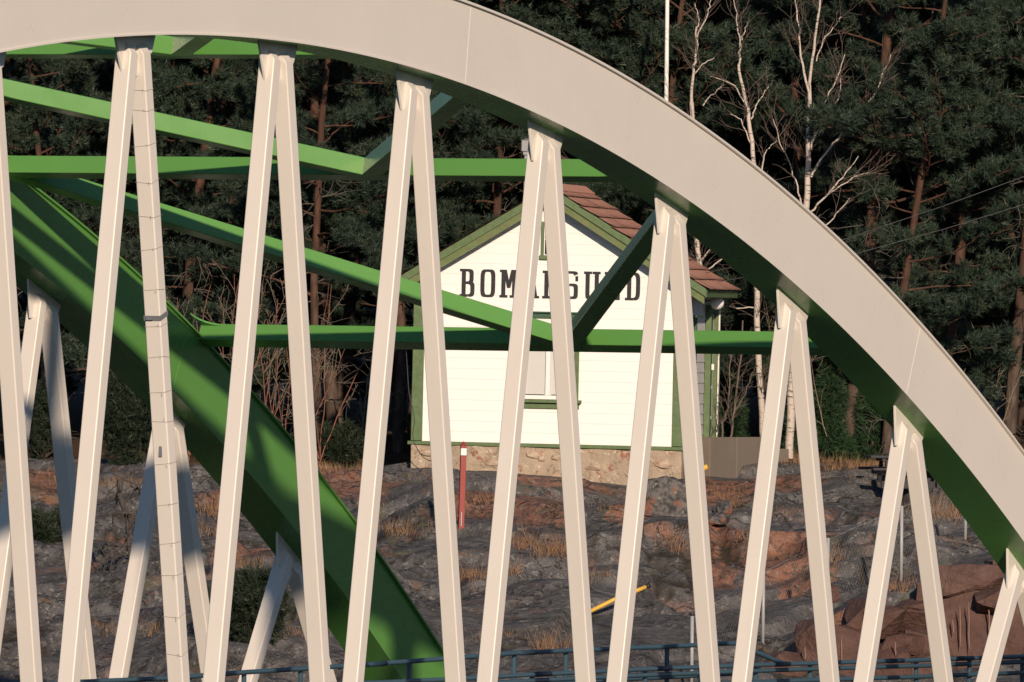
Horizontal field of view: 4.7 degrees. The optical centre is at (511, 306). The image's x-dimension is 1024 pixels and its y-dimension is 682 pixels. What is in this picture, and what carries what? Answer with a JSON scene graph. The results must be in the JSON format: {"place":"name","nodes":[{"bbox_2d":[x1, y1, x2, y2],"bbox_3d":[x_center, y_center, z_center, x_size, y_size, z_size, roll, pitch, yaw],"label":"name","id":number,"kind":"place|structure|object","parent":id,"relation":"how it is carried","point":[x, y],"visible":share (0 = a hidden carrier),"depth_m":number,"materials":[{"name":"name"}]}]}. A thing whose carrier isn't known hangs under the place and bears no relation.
{"place":"outdoors","nodes":[
{"label":"outdoors","id":0,"kind":"place"},
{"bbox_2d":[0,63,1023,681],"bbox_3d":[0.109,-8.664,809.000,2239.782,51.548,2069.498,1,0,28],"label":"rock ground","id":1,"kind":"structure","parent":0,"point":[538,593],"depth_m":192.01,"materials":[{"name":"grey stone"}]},
{"bbox_2d":[27,377,53,458],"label":"juniper bush","id":2,"kind":"object","parent":1,"relation":"on","point":[40,435],"visible":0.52,"depth_m":210.52,"materials":[{"name":"green plant"}]},
{"bbox_2d":[31,504,62,543],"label":"juniper bush","id":3,"kind":"object","parent":1,"relation":"on","point":[46,527],"visible":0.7,"depth_m":193.72,"materials":[{"name":"green plant"}]},
{"bbox_2d":[12,103,82,397],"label":"pine tree","id":4,"kind":"object","parent":1,"relation":"on","point":[70,388],"visible":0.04,"depth_m":221.50,"materials":[{"name":"green plant"}]},
{"bbox_2d":[3,58,136,214],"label":"pine tree","id":5,"kind":"object","parent":1,"relation":"on","point":[10,150],"visible":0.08,"depth_m":217.54,"materials":[{"name":"green plant"}]},
{"bbox_2d":[2,58,166,457],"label":"pine tree","id":6,"kind":"object","parent":1,"relation":"on","point":[64,144],"visible":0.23,"depth_m":211.09,"materials":[{"name":"green plant"}]},
{"bbox_2d":[16,79,159,301],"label":"pine tree","id":7,"kind":"object","parent":1,"relation":"on","point":[24,295],"depth_m":226.88,"materials":[{"name":"green plant"}]},
{"bbox_2d":[11,58,172,379],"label":"pine tree","id":8,"kind":"object","parent":1,"relation":"on","point":[23,305],"visible":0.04,"depth_m":220.13,"materials":[{"name":"green plant"}]},
{"bbox_2d":[5,58,191,390],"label":"pine tree","id":9,"kind":"object","parent":1,"relation":"on","point":[18,107],"visible":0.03,"depth_m":218.74,"materials":[{"name":"green plant"}]},
{"bbox_2d":[92,465,159,572],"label":"dead branch","id":10,"kind":"object","parent":1,"relation":"on","point":[124,512],"visible":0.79,"depth_m":189.90,"materials":[{"name":"grey wood"}]},
{"bbox_2d":[101,369,151,465],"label":"juniper bush","id":11,"kind":"object","parent":1,"relation":"on","point":[127,426],"visible":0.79,"depth_m":205.94,"materials":[{"name":"green plant"}]},
{"bbox_2d":[18,58,235,404],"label":"pine tree","id":12,"kind":"object","parent":1,"relation":"on","point":[166,65],"visible":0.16,"depth_m":213.24,"materials":[{"name":"green plant"}]},
{"bbox_2d":[12,58,258,391],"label":"pine tree","id":13,"kind":"object","parent":1,"relation":"on","point":[106,68],"visible":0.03,"depth_m":217.33,"materials":[{"name":"green plant"}]},
{"bbox_2d":[68,59,276,360],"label":"pine tree","id":14,"kind":"object","parent":1,"relation":"on","point":[226,212],"visible":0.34,"depth_m":211.43,"materials":[{"name":"green plant"}]},
{"bbox_2d":[166,285,210,460],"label":"bare shrub","id":15,"kind":"object","parent":1,"relation":"on","point":[189,453],"visible":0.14,"depth_m":207.96,"materials":[{"name":"brown plant"}]},
{"bbox_2d":[14,58,375,325],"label":"pine tree","id":16,"kind":"object","parent":1,"relation":"on","point":[107,86],"visible":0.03,"depth_m":217.71,"materials":[{"name":"green plant"}]},
{"bbox_2d":[111,35,374,434],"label":"pine tree","id":17,"kind":"object","parent":1,"relation":"on","point":[225,72],"visible":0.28,"depth_m":212.09,"materials":[{"name":"green plant"}]},
{"bbox_2d":[192,557,295,645],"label":"juniper bush","id":18,"kind":"object","parent":1,"relation":"on","point":[249,588],"visible":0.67,"depth_m":181.32,"materials":[{"name":"green plant"}]},
{"bbox_2d":[201,259,310,370],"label":"bare shrub","id":19,"kind":"object","parent":1,"relation":"on","point":[258,312],"visible":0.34,"depth_m":207.80,"materials":[{"name":"brown plant"}]},
{"bbox_2d":[159,59,366,386],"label":"pine tree","id":20,"kind":"object","parent":1,"relation":"on","point":[327,228],"visible":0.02,"depth_m":221.21,"materials":[{"name":"green plant"}]},
{"bbox_2d":[205,68,339,364],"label":"pine tree","id":21,"kind":"object","parent":1,"relation":"on","point":[302,106],"visible":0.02,"depth_m":228.52,"materials":[{"name":"green plant"}]},
{"bbox_2d":[170,66,376,403],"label":"pine tree","id":22,"kind":"object","parent":1,"relation":"on","point":[278,297],"visible":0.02,"depth_m":222.55,"materials":[{"name":"green plant"}]},
{"bbox_2d":[218,274,328,415],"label":"bare shrub","id":23,"kind":"object","parent":1,"relation":"on","point":[274,356],"visible":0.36,"depth_m":207.09,"materials":[{"name":"brown plant"}]},
{"bbox_2d":[209,71,345,407],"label":"pine tree","id":24,"kind":"object","parent":1,"relation":"on","point":[290,392],"depth_m":227.81,"materials":[{"name":"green plant"}]},
{"bbox_2d":[130,59,454,453],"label":"pine tree","id":25,"kind":"object","parent":1,"relation":"on","point":[360,109],"visible":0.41,"depth_m":209.55,"materials":[{"name":"green plant"}]},
{"bbox_2d":[256,309,345,428],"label":"bare shrub","id":26,"kind":"object","parent":1,"relation":"on","point":[319,353],"visible":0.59,"depth_m":207.90,"materials":[{"name":"brown plant"}]},
{"bbox_2d":[156,59,464,428],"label":"pine tree","id":27,"kind":"object","parent":1,"relation":"on","point":[331,410],"visible":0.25,"depth_m":212.52,"materials":[{"name":"green plant"}]},
{"bbox_2d":[272,284,370,462],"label":"bare shrub","id":28,"kind":"object","parent":1,"relation":"on","point":[323,379],"visible":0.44,"depth_m":207.24,"materials":[{"name":"brown plant"}]},
{"bbox_2d":[315,416,364,467],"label":"juniper bush","id":29,"kind":"object","parent":1,"relation":"on","point":[342,444],"visible":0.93,"depth_m":207.36,"materials":[{"name":"green plant"}]},
{"bbox_2d":[265,95,416,393],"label":"pine tree","id":30,"kind":"object","parent":1,"relation":"on","point":[357,305],"depth_m":233.41,"materials":[{"name":"green plant"}]},
{"bbox_2d":[170,0,522,423],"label":"pine tree","id":31,"kind":"object","parent":1,"relation":"on","point":[349,311],"visible":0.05,"depth_m":216.63,"materials":[{"name":"green plant"}]},
{"bbox_2d":[277,66,481,423],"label":"pine tree","id":32,"kind":"object","parent":1,"relation":"on","point":[364,373],"visible":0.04,"depth_m":221.37,"materials":[{"name":"green plant"}]},
{"bbox_2d":[357,349,402,456],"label":"bare shrub","id":33,"kind":"object","parent":1,"relation":"on","point":[362,413],"visible":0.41,"depth_m":208.51,"materials":[{"name":"brown plant"}]},
{"bbox_2d":[254,59,528,452],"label":"pine tree","id":34,"kind":"object","parent":1,"relation":"on","point":[468,221],"visible":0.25,"depth_m":211.93,"materials":[{"name":"green plant"}]},
{"bbox_2d":[270,113,527,312],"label":"pine tree","id":35,"kind":"object","parent":1,"relation":"on","point":[345,253],"depth_m":226.79,"materials":[{"name":"green plant"}]},
{"bbox_2d":[277,0,521,434],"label":"pine tree","id":36,"kind":"object","parent":1,"relation":"on","point":[336,313],"visible":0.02,"depth_m":218.69,"materials":[{"name":"green plant"}]},
{"bbox_2d":[404,211,477,396],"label":"pine tree","id":37,"kind":"object","parent":1,"relation":"on","point":[410,380],"depth_m":232.36,"materials":[{"name":"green plant"}]},
{"bbox_2d":[458,441,466,528],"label":"marker post","id":38,"kind":"object","parent":1,"relation":"on","point":[462,483],"visible":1,"depth_m":194.49,"materials":[{"name":"red paint"}]},
{"bbox_2d":[407,0,521,310],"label":"pine tree","id":39,"kind":"object","parent":1,"relation":"on","point":[482,212],"visible":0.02,"depth_m":221.68,"materials":[{"name":"green plant"}]},
{"bbox_2d":[3,446,961,655],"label":"dry grass","id":40,"kind":"structure","parent":1,"relation":"on","point":[556,549],"depth_m":193.53,"materials":[{"name":"brown plant"}]},
{"bbox_2d":[393,0,583,359],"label":"pine tree","id":41,"kind":"object","parent":1,"relation":"on","point":[510,192],"visible":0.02,"depth_m":216.50,"materials":[{"name":"green plant"}]},
{"bbox_2d":[363,0,652,249],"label":"pine tree","id":42,"kind":"object","parent":1,"relation":"on","point":[543,7],"visible":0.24,"depth_m":213.32,"materials":[{"name":"green plant"}]},
{"bbox_2d":[0,0,1023,681],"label":"arch bridge","id":43,"kind":"structure","parent":1,"relation":"on","point":[820,286],"depth_m":154.95,"materials":[{"name":"white paint"}]},
{"bbox_2d":[52,641,784,681],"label":"walkway railing","id":44,"kind":"object","parent":43,"relation":"on","point":[408,662],"visible":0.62,"depth_m":157.81,"materials":[{"name":"metal"}]},
{"bbox_2d":[364,654,1023,681],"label":"road railing","id":45,"kind":"object","parent":43,"relation":"on","point":[969,674],"visible":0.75,"depth_m":161.35,"materials":[{"name":"metal"}]},
{"bbox_2d":[401,138,740,484],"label":"wooden house","id":46,"kind":"structure","parent":1,"relation":"on","point":[479,264],"depth_m":203.27,"materials":[{"name":"white painted wood"},{"name":"green painted wood"},{"name":"stone"}]},
{"bbox_2d":[406,351,430,460],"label":"cable","id":47,"kind":"object","parent":46,"relation":"hanging from","point":[412,409],"visible":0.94,"depth_m":203.02,"materials":[{"name":"black plastic"}]},
{"bbox_2d":[539,221,546,259],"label":"window","id":48,"kind":"structure","parent":46,"relation":"in","point":[543,255],"depth_m":203.29,"materials":[{"name":"green glass"}]},
{"bbox_2d":[524,311,581,408],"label":"window","id":49,"kind":"structure","parent":46,"relation":"in","point":[540,384],"depth_m":203.25,"materials":[{"name":"white glass"}]},
{"bbox_2d":[693,315,703,365],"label":"window","id":50,"kind":"structure","parent":46,"relation":"in","point":[695,320],"depth_m":204.29,"materials":[{"name":"green glass"}]},
{"bbox_2d":[703,305,718,436],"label":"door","id":51,"kind":"structure","parent":46,"relation":"in","point":[712,315],"depth_m":206.45,"materials":[{"name":"green wood"}]},
{"bbox_2d":[706,176,1023,272],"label":"overhead wire","id":52,"kind":"object","parent":46,"relation":"attached to","point":[906,218],"visible":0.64,"depth_m":204.83,"materials":[{"name":"black metal"}]},
{"bbox_2d":[719,204,1023,281],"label":"overhead wire","id":53,"kind":"object","parent":46,"relation":"attached to","point":[913,237],"visible":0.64,"depth_m":204.89,"materials":[{"name":"black metal"}]},
{"bbox_2d":[492,0,649,209],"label":"pine tree","id":54,"kind":"object","parent":1,"relation":"on","point":[523,156],"depth_m":226.66,"materials":[{"name":"green plant"}]},
{"bbox_2d":[390,0,792,202],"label":"pine tree","id":55,"kind":"object","parent":1,"relation":"on","point":[597,19],"visible":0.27,"depth_m":212.90,"materials":[{"name":"green plant"}]},
{"bbox_2d":[522,2,717,156],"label":"pine tree","id":56,"kind":"object","parent":1,"relation":"on","point":[600,35],"depth_m":222.49,"materials":[{"name":"green plant"}]},
{"bbox_2d":[591,583,650,612],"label":"yellow tube","id":57,"kind":"object","parent":1,"relation":"on","point":[612,600],"visible":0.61,"depth_m":187.94,"materials":[{"name":"plastic"}]},
{"bbox_2d":[502,2,785,366],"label":"pine tree","id":58,"kind":"object","parent":1,"relation":"on","point":[672,18],"visible":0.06,"depth_m":216.38,"materials":[{"name":"green plant"}]},
{"bbox_2d":[549,3,758,328],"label":"pine tree","id":59,"kind":"object","parent":1,"relation":"on","point":[616,34],"depth_m":224.65,"materials":[{"name":"green plant"}]},
{"bbox_2d":[505,0,804,371],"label":"pine tree","id":60,"kind":"object","parent":1,"relation":"on","point":[683,98],"visible":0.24,"depth_m":212.99,"materials":[{"name":"green plant"}]},
{"bbox_2d":[644,475,687,516],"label":"boulder","id":61,"kind":"object","parent":1,"relation":"on","point":[665,495],"visible":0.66,"depth_m":195.14,"materials":[{"name":"grey stone"}]},
{"bbox_2d":[664,0,668,100],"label":"flagpole","id":62,"kind":"object","parent":1,"relation":"on","point":[666,81],"depth_m":209.97,"materials":[{"name":"metal"}]},
{"bbox_2d":[671,0,735,310],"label":"birch tree","id":63,"kind":"object","parent":1,"relation":"on","point":[697,252],"visible":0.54,"depth_m":208.56,"materials":[{"name":"white plant"}]},
{"bbox_2d":[584,0,829,385],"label":"pine tree","id":64,"kind":"object","parent":1,"relation":"on","point":[743,140],"visible":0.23,"depth_m":213.56,"materials":[{"name":"green plant"}]},
{"bbox_2d":[708,512,730,524],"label":"boulder","id":65,"kind":"object","parent":1,"relation":"on","point":[718,518],"visible":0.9,"depth_m":194.30,"materials":[{"name":"grey stone"}]},
{"bbox_2d":[716,500,731,515],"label":"boulder","id":66,"kind":"object","parent":1,"relation":"on","point":[724,506],"visible":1,"depth_m":195.08,"materials":[{"name":"grey stone"}]},
{"bbox_2d":[678,0,777,436],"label":"birch tree","id":67,"kind":"object","parent":1,"relation":"on","point":[757,322],"visible":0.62,"depth_m":207.87,"materials":[{"name":"white plant"}]},
{"bbox_2d":[702,437,760,478],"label":"concrete wall","id":68,"kind":"structure","parent":1,"relation":"on","point":[726,457],"depth_m":205.54,"materials":[{"name":"grey concrete"}]},
{"bbox_2d":[711,320,757,436],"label":"birch sapling","id":69,"kind":"object","parent":1,"relation":"on","point":[724,418],"visible":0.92,"depth_m":206.99,"materials":[{"name":"plant"}]},
{"bbox_2d":[718,369,752,436],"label":"young spruce","id":70,"kind":"object","parent":1,"relation":"on","point":[739,423],"visible":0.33,"depth_m":210.37,"materials":[{"name":"green plant"}]},
{"bbox_2d":[629,0,844,386],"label":"pine tree","id":71,"kind":"object","parent":1,"relation":"on","point":[646,78],"depth_m":220.96,"materials":[{"name":"green plant"}]},
{"bbox_2d":[663,5,843,436],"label":"pine tree","id":72,"kind":"object","parent":1,"relation":"on","point":[754,384],"visible":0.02,"depth_m":217.78,"materials":[{"name":"green plant"}]},
{"bbox_2d":[617,0,928,445],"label":"pine tree","id":73,"kind":"object","parent":1,"relation":"on","point":[718,14],"visible":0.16,"depth_m":214.18,"materials":[{"name":"green plant"}]},
{"bbox_2d":[778,449,788,461],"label":"concrete wall","id":74,"kind":"structure","parent":1,"relation":"on","point":[783,453],"depth_m":206.90,"materials":[{"name":"beige concrete"}]},
{"bbox_2d":[780,406,797,456],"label":"young spruce","id":75,"kind":"object","parent":1,"relation":"on","point":[795,436],"visible":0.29,"depth_m":209.09,"materials":[{"name":"green plant"}]},
{"bbox_2d":[761,301,845,457],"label":"bare shrub","id":76,"kind":"object","parent":1,"relation":"on","point":[811,359],"visible":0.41,"depth_m":208.25,"materials":[{"name":"brown plant"}]},
{"bbox_2d":[698,0,909,452],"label":"pine tree","id":77,"kind":"object","parent":1,"relation":"on","point":[745,295],"visible":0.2,"depth_m":212.32,"materials":[{"name":"green plant"}]},
{"bbox_2d":[682,0,944,315],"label":"pine tree","id":78,"kind":"object","parent":1,"relation":"on","point":[759,55],"visible":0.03,"depth_m":217.45,"materials":[{"name":"green plant"}]},
{"bbox_2d":[690,490,966,681],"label":"fence","id":79,"kind":"object","parent":1,"relation":"on","point":[763,607],"visible":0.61,"depth_m":186.58,"materials":[{"name":"metal"}]},
{"bbox_2d":[793,356,865,461],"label":"young spruce","id":80,"kind":"object","parent":1,"relation":"on","point":[832,408],"visible":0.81,"depth_m":208.40,"materials":[{"name":"green plant"}]},
{"bbox_2d":[752,0,913,458],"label":"birch tree","id":81,"kind":"object","parent":1,"relation":"on","point":[789,438],"visible":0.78,"depth_m":207.58,"materials":[{"name":"white plant"}]},
{"bbox_2d":[831,585,839,602],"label":"boulder","id":82,"kind":"object","parent":1,"relation":"on","point":[835,593],"visible":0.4,"depth_m":188.13,"materials":[{"name":"stone"}]},
{"bbox_2d":[727,0,992,417],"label":"pine tree","id":83,"kind":"object","parent":1,"relation":"on","point":[781,15],"visible":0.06,"depth_m":214.40,"materials":[{"name":"green plant"}]},
{"bbox_2d":[710,0,1023,448],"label":"pine tree","id":84,"kind":"object","parent":1,"relation":"on","point":[880,106],"visible":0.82,"depth_m":208.29,"materials":[{"name":"green plant"}]},
{"bbox_2d":[846,391,888,461],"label":"young spruce","id":85,"kind":"object","parent":1,"relation":"on","point":[865,406],"visible":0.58,"depth_m":208.59,"materials":[{"name":"green plant"}]},
{"bbox_2d":[747,0,1010,430],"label":"pine tree","id":86,"kind":"object","parent":1,"relation":"on","point":[833,41],"visible":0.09,"depth_m":211.58,"materials":[{"name":"green plant"}]},
{"bbox_2d":[737,0,1023,461],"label":"pine tree","id":87,"kind":"object","parent":1,"relation":"on","point":[951,97],"visible":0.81,"depth_m":207.77,"materials":[{"name":"green plant"}]},
{"bbox_2d":[759,560,1023,676],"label":"rock face","id":88,"kind":"object","parent":1,"relation":"on","point":[970,594],"visible":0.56,"depth_m":181.90},
{"bbox_2d":[786,0,1010,292],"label":"pine tree","id":89,"kind":"object","parent":1,"relation":"on","point":[983,87],"depth_m":220.70,"materials":[{"name":"green plant"}]},
{"bbox_2d":[858,455,939,488],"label":"picnic table","id":90,"kind":"object","parent":1,"relation":"on","point":[880,470],"visible":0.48,"depth_m":201.22,"materials":[{"name":"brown wood"}]},
{"bbox_2d":[788,17,1021,277],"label":"pine tree","id":91,"kind":"object","parent":1,"relation":"on","point":[943,220],"depth_m":216.18,"materials":[{"name":"green plant"}]},
{"bbox_2d":[792,4,1023,382],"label":"pine tree","id":92,"kind":"object","parent":1,"relation":"on","point":[823,48],"visible":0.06,"depth_m":212.86,"materials":[{"name":"green plant"}]},
{"bbox_2d":[815,0,1023,349],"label":"pine tree","id":93,"kind":"object","parent":1,"relation":"on","point":[1018,74],"visible":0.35,"depth_m":210.97,"materials":[{"name":"green plant"}]},
{"bbox_2d":[836,0,1023,394],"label":"pine tree","id":94,"kind":"object","parent":1,"relation":"on","point":[990,259],"visible":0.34,"depth_m":210.47,"materials":[{"name":"green plant"}]},
{"bbox_2d":[872,0,1023,443],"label":"pine tree","id":95,"kind":"object","parent":1,"relation":"on","point":[1010,422],"visible":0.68,"depth_m":210.17,"materials":[{"name":"green plant"}]},
{"bbox_2d":[908,15,1023,412],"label":"pine tree","id":96,"kind":"object","parent":1,"relation":"on","point":[1000,310],"visible":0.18,"depth_m":211.73,"materials":[{"name":"green plant"}]},
{"bbox_2d":[937,55,1023,388],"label":"pine tree","id":97,"kind":"object","parent":1,"relation":"on","point":[1022,364],"visible":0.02,"depth_m":218.63,"materials":[{"name":"green plant"}]},
{"bbox_2d":[947,228,1023,435],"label":"pine tree","id":98,"kind":"object","parent":1,"relation":"on","point":[1020,421],"visible":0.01,"depth_m":222.79,"materials":[{"name":"green plant"}]},
{"bbox_2d":[991,367,1023,421],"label":"bare shrub","id":99,"kind":"object","parent":1,"relation":"on","point":[1010,398],"visible":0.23,"depth_m":208.13,"materials":[{"name":"brown plant"}]}
]}

